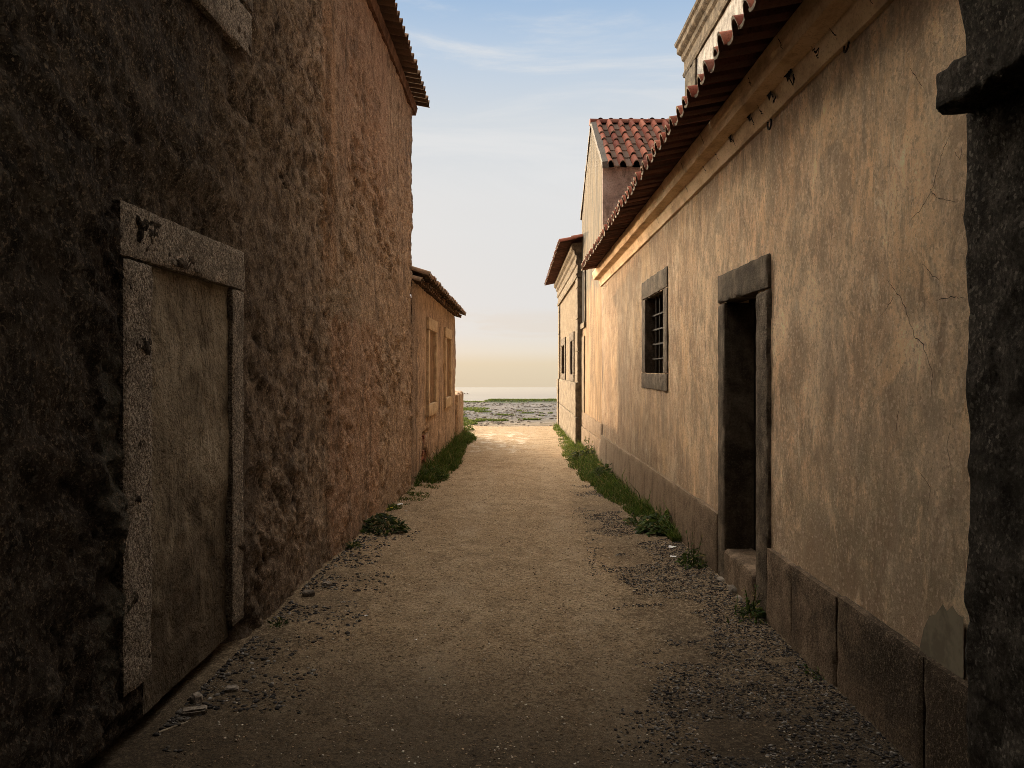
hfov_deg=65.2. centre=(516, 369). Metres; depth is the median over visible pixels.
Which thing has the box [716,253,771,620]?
door frame
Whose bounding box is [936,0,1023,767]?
stone gateway
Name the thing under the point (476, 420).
clifftop turf
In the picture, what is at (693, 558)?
weed
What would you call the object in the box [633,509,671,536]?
weed
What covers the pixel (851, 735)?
gravel
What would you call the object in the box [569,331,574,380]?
window
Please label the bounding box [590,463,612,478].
weed
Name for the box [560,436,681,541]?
grass
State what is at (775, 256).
plaster house
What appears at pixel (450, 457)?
grass
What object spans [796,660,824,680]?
weed
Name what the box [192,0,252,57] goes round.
blocked window
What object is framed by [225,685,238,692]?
stone
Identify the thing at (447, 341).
blocked window
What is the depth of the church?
12.71 m
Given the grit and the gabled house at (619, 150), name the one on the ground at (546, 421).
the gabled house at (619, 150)
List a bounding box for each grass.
[384,480,439,513]
[414,424,477,483]
[553,422,573,446]
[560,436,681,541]
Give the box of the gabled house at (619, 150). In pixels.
[580,117,668,460]
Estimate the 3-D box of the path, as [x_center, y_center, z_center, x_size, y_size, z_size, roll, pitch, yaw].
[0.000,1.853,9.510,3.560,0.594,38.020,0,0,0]
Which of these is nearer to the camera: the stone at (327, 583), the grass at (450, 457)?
the stone at (327, 583)
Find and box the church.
[674,0,742,95]
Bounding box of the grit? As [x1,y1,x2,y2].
[172,458,829,767]
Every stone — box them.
[181,705,206,716]
[189,692,202,704]
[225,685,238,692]
[302,590,314,596]
[322,581,331,586]
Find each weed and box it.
[267,616,288,627]
[344,537,360,549]
[359,513,410,535]
[419,465,449,480]
[464,421,473,429]
[566,436,594,459]
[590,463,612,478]
[623,513,644,526]
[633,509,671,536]
[675,530,707,569]
[726,584,766,623]
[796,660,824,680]
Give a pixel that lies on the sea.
(480, 393)
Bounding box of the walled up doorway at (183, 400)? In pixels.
[111,200,244,714]
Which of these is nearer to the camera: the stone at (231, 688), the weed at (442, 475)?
the stone at (231, 688)
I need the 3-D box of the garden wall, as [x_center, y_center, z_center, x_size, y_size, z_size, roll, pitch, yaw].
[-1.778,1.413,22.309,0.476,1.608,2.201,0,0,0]
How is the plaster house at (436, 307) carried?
on the ground at (546, 421)
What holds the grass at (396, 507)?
on the path
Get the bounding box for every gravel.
[152,528,419,752]
[570,485,912,767]
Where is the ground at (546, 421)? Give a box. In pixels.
[463,399,556,426]
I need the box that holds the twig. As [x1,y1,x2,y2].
[158,721,187,732]
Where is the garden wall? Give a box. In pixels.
[455,391,463,434]
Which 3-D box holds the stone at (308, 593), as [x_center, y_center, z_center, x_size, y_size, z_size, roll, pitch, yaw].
[-1.470,1.582,5.651,0.083,0.044,0.064,0,0,-29]
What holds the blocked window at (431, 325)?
in the plaster house at (436, 307)
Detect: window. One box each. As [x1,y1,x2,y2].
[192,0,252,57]
[425,317,437,416]
[443,327,451,407]
[561,337,565,379]
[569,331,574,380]
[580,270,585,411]
[641,266,667,390]
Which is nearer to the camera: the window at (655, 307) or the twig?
the twig
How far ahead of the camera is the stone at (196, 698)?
3.76 m
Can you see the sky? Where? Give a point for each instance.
(514, 88)
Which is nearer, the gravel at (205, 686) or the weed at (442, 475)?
the gravel at (205, 686)
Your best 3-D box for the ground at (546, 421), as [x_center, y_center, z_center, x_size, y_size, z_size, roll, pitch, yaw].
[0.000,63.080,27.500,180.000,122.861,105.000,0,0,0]
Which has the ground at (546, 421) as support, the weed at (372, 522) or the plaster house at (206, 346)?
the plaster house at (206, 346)
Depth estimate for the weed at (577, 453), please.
16.21 m
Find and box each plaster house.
[0,0,429,767]
[410,266,465,484]
[581,0,969,767]
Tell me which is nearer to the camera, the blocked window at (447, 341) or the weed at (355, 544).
the weed at (355, 544)
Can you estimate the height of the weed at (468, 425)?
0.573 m
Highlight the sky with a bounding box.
[395,0,695,386]
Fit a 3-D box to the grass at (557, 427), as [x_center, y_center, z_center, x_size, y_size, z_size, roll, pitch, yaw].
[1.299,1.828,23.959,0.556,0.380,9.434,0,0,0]
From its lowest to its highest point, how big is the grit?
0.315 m
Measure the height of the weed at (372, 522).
0.225 m
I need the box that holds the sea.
[455,387,556,400]
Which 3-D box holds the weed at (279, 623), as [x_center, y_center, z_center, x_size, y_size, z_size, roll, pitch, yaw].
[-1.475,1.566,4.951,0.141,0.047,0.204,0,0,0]
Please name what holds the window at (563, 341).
in the pilastered house at (564, 275)
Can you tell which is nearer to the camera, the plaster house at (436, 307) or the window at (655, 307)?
the window at (655, 307)
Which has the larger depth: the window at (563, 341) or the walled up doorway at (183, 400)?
the window at (563, 341)
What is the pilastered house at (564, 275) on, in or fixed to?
on the ground at (546, 421)
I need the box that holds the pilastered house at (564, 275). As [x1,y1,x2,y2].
[544,234,582,443]
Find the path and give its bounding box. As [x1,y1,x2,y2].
[82,425,914,767]
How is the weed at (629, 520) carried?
on the path
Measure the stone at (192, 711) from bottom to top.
0.039 m
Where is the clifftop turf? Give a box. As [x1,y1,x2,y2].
[463,398,556,424]
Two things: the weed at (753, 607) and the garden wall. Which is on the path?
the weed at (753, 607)

